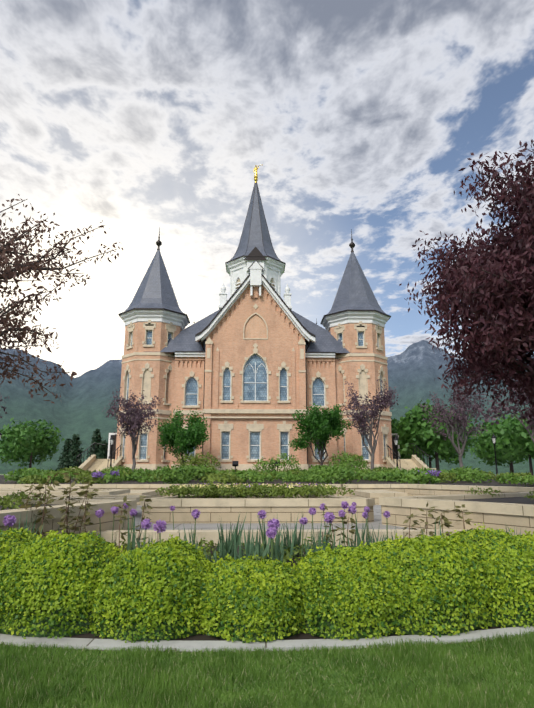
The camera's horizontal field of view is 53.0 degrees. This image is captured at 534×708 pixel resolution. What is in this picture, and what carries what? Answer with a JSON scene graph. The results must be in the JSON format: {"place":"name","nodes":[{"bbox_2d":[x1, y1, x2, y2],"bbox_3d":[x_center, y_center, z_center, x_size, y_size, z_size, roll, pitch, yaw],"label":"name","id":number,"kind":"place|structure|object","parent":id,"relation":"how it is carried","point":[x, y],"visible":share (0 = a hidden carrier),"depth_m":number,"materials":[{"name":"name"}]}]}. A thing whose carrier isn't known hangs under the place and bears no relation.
{"place":"outdoors","nodes":[
{"label":"outdoors","id":0,"kind":"place"},
{"bbox_2d":[0,395,9,417],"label":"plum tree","id":1,"kind":"object","parent":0,"point":[2,406],"visible":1,"depth_m":36.48,"materials":[{"name":"brown plant"}]},
{"bbox_2d":[0,340,533,473],"bbox_3d":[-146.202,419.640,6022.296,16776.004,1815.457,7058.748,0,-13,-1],"label":"mountains","id":2,"kind":"structure","parent":0,"point":[83,402],"depth_m":6370.55,"materials":[{"name":"green plant"}]},
{"bbox_2d":[0,475,533,529],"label":"paved walkway","id":3,"kind":"structure","parent":0,"point":[291,526],"depth_m":14.93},
{"bbox_2d":[0,417,64,467],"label":"tree","id":4,"kind":"object","parent":3,"relation":"on","point":[24,442],"visible":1,"depth_m":71.22,"materials":[{"name":"green plant"}]},
{"bbox_2d":[0,194,122,403],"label":"tree","id":5,"kind":"object","parent":3,"relation":"on","point":[9,272],"visible":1,"depth_m":11.46,"materials":[{"name":"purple plant"}]},
{"bbox_2d":[55,439,71,470],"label":"conifer tree","id":6,"kind":"object","parent":3,"relation":"on","point":[63,457],"visible":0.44,"depth_m":59.00,"materials":[{"name":"green plant"}]},
{"bbox_2d":[63,434,83,469],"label":"conifer tree","id":7,"kind":"object","parent":3,"relation":"on","point":[75,451],"visible":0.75,"depth_m":56.26,"materials":[{"name":"green plant"}]},
{"bbox_2d":[86,428,102,458],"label":"conifer tree","id":8,"kind":"object","parent":3,"relation":"on","point":[96,438],"visible":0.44,"depth_m":58.52,"materials":[{"name":"green plant"}]},
{"bbox_2d":[96,440,107,458],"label":"conifer tree","id":9,"kind":"object","parent":3,"relation":"on","point":[102,452],"visible":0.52,"depth_m":55.87,"materials":[{"name":"green plant"}]},
{"bbox_2d":[110,435,114,467],"bbox_3d":[-13.328,8.652,45.867,0.440,3.400,0.418,0,-13,-1],"label":"lamp post","id":10,"kind":"object","parent":3,"relation":"on","point":[112,439],"visible":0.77,"depth_m":45.97,"materials":[{"name":"black metal"}]},
{"bbox_2d":[102,387,161,470],"bbox_3d":[-10.179,5.984,41.458,4.111,6.922,5.532,0,-13,-1],"label":"plum tree","id":11,"kind":"object","parent":3,"relation":"on","point":[129,421],"visible":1,"depth_m":40.75,"materials":[{"name":"purple plant"}]},
{"bbox_2d":[156,406,210,462],"bbox_3d":[-7.182,7.334,45.764,4.843,5.996,5.852,0,-13,-1],"label":"green tree","id":12,"kind":"object","parent":3,"relation":"on","point":[178,437],"visible":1,"depth_m":44.74,"materials":[{"name":"green plant"}]},
{"bbox_2d":[232,461,238,471],"bbox_3d":[-2.484,8.884,42.024,0.480,0.971,0.412,0,-13,-1],"label":"floodlight","id":13,"kind":"object","parent":3,"relation":"on","point":[235,463],"visible":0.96,"depth_m":41.96,"materials":[{"name":"black metal"}]},
{"bbox_2d":[115,178,392,472],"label":"temple","id":14,"kind":"structure","parent":3,"relation":"on","point":[252,364],"depth_m":51.50,"materials":[{"name":"brick"}]},
{"bbox_2d":[253,164,262,177],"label":"angel statue","id":15,"kind":"object","parent":14,"relation":"on","point":[255,173],"visible":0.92,"depth_m":81.34,"materials":[{"name":"gold metal"}]},
{"bbox_2d":[73,433,435,471],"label":"entrance stairs","id":16,"kind":"structure","parent":3,"relation":"on","point":[91,463],"depth_m":49.62,"materials":[{"name":"beige stone"}]},
{"bbox_2d":[0,484,533,546],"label":"stone planters","id":17,"kind":"object","parent":3,"relation":"on","point":[511,507],"visible":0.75,"depth_m":12.58,"materials":[{"name":"beige stone"}]},
{"bbox_2d":[155,482,354,497],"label":"planter flowers","id":18,"kind":"object","parent":17,"relation":"on","point":[251,490],"visible":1,"depth_m":13.58,"materials":[{"name":"green plant"}]},
{"bbox_2d":[0,486,533,509],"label":"planter plants","id":19,"kind":"object","parent":17,"relation":"on","point":[6,502],"visible":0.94,"depth_m":10.40,"materials":[{"name":"green plant"}]},
{"bbox_2d":[3,450,533,486],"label":"shrubs","id":20,"kind":"object","parent":3,"relation":"on","point":[185,473],"visible":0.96,"depth_m":28.98,"materials":[{"name":"green plant"}]},
{"bbox_2d":[288,403,354,465],"bbox_3d":[4.758,7.291,46.203,5.239,6.234,4.810,10,-16,-39],"label":"green tree","id":21,"kind":"object","parent":3,"relation":"on","point":[319,426],"visible":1,"depth_m":45.65,"materials":[{"name":"green plant"}]},
{"bbox_2d":[340,379,398,468],"bbox_3d":[8.277,5.836,42.326,4.700,7.600,5.838,0,-13,-1],"label":"plum tree","id":22,"kind":"object","parent":3,"relation":"on","point":[364,419],"visible":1,"depth_m":41.44,"materials":[{"name":"purple plant"}]},
{"bbox_2d":[394,436,397,466],"bbox_3d":[11.265,8.784,46.456,0.440,3.400,0.418,0,-13,-1],"label":"lamp post","id":23,"kind":"object","parent":3,"relation":"on","point":[396,440],"visible":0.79,"depth_m":46.55,"materials":[{"name":"black metal"}]},
{"bbox_2d":[391,418,410,458],"bbox_3d":[12.702,10.698,61.303,8.453,7.742,7.477,0,-13,-1],"label":"tree","id":24,"kind":"object","parent":3,"relation":"on","point":[394,421],"visible":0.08,"depth_m":59.76,"materials":[{"name":"green plant"}]},
{"bbox_2d":[400,440,467,467],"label":"shrub","id":25,"kind":"object","parent":3,"relation":"on","point":[443,456],"visible":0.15,"depth_m":65.53,"materials":[{"name":"green plant"}]},
{"bbox_2d":[393,398,478,470],"bbox_3d":[17.331,8.593,54.141,9.100,8.726,8.294,0,-13,-1],"label":"tree","id":26,"kind":"object","parent":3,"relation":"on","point":[414,427],"visible":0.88,"depth_m":53.30,"materials":[{"name":"green plant"}]},
{"bbox_2d":[417,381,502,467],"bbox_3d":[13.330,5.284,38.243,4.874,7.008,5.048,3,-13,-15],"label":"plum tree","id":27,"kind":"object","parent":3,"relation":"on","point":[463,418],"visible":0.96,"depth_m":37.55,"materials":[{"name":"purple plant"}]},
{"bbox_2d":[399,140,533,429],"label":"tree","id":28,"kind":"object","parent":3,"relation":"on","point":[494,284],"visible":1,"depth_m":11.48,"materials":[{"name":"purple plant"}]},
{"bbox_2d":[491,433,497,473],"bbox_3d":[18.636,8.412,43.649,0.440,3.900,0.418,0,-13,-1],"label":"lamp post","id":29,"kind":"object","parent":3,"relation":"on","point":[493,437],"visible":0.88,"depth_m":43.76,"materials":[{"name":"black metal"}]},
{"bbox_2d":[473,413,527,472],"bbox_3d":[26.568,10.457,60.168,6.785,7.716,9.145,-4,-13,16],"label":"tree","id":30,"kind":"object","parent":3,"relation":"on","point":[486,451],"visible":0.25,"depth_m":59.47,"materials":[{"name":"green plant"}]},
{"bbox_2d":[470,431,533,472],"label":"tree","id":31,"kind":"object","parent":3,"relation":"on","point":[476,453],"visible":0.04,"depth_m":76.47,"materials":[{"name":"green plant"}]},
{"bbox_2d":[474,379,533,442],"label":"plum tree","id":32,"kind":"object","parent":3,"relation":"on","point":[514,408],"visible":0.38,"depth_m":28.96,"materials":[{"name":"purple plant"}]},
{"bbox_2d":[485,412,533,474],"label":"tree","id":33,"kind":"object","parent":3,"relation":"on","point":[519,437],"visible":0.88,"depth_m":48.81,"materials":[{"name":"green plant"}]},
{"bbox_2d":[0,474,533,707],"bbox_3d":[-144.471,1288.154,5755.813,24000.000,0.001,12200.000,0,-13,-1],"label":"ground","id":34,"kind":"structure","parent":0,"point":[315,669],"depth_m":4.16,"materials":[{"name":"green plant"}]},
{"bbox_2d":[3,472,520,564],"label":"bed flowers","id":35,"kind":"object","parent":34,"relation":"on","point":[284,551],"visible":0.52,"depth_m":8.19,"materials":[{"name":"green plant"}]},
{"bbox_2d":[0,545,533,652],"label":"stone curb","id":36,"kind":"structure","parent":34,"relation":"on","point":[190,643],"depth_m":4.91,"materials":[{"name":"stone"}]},
{"bbox_2d":[0,523,533,642],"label":"boxwood hedge","id":37,"kind":"object","parent":34,"relation":"on","point":[54,584],"visible":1,"depth_m":5.19,"materials":[{"name":"green plant"}]},
{"bbox_2d":[0,0,533,377],"label":"sky","id":38,"kind":"structure","parent":0,"point":[137,117],"materials":[{"name":"white"}]}
]}

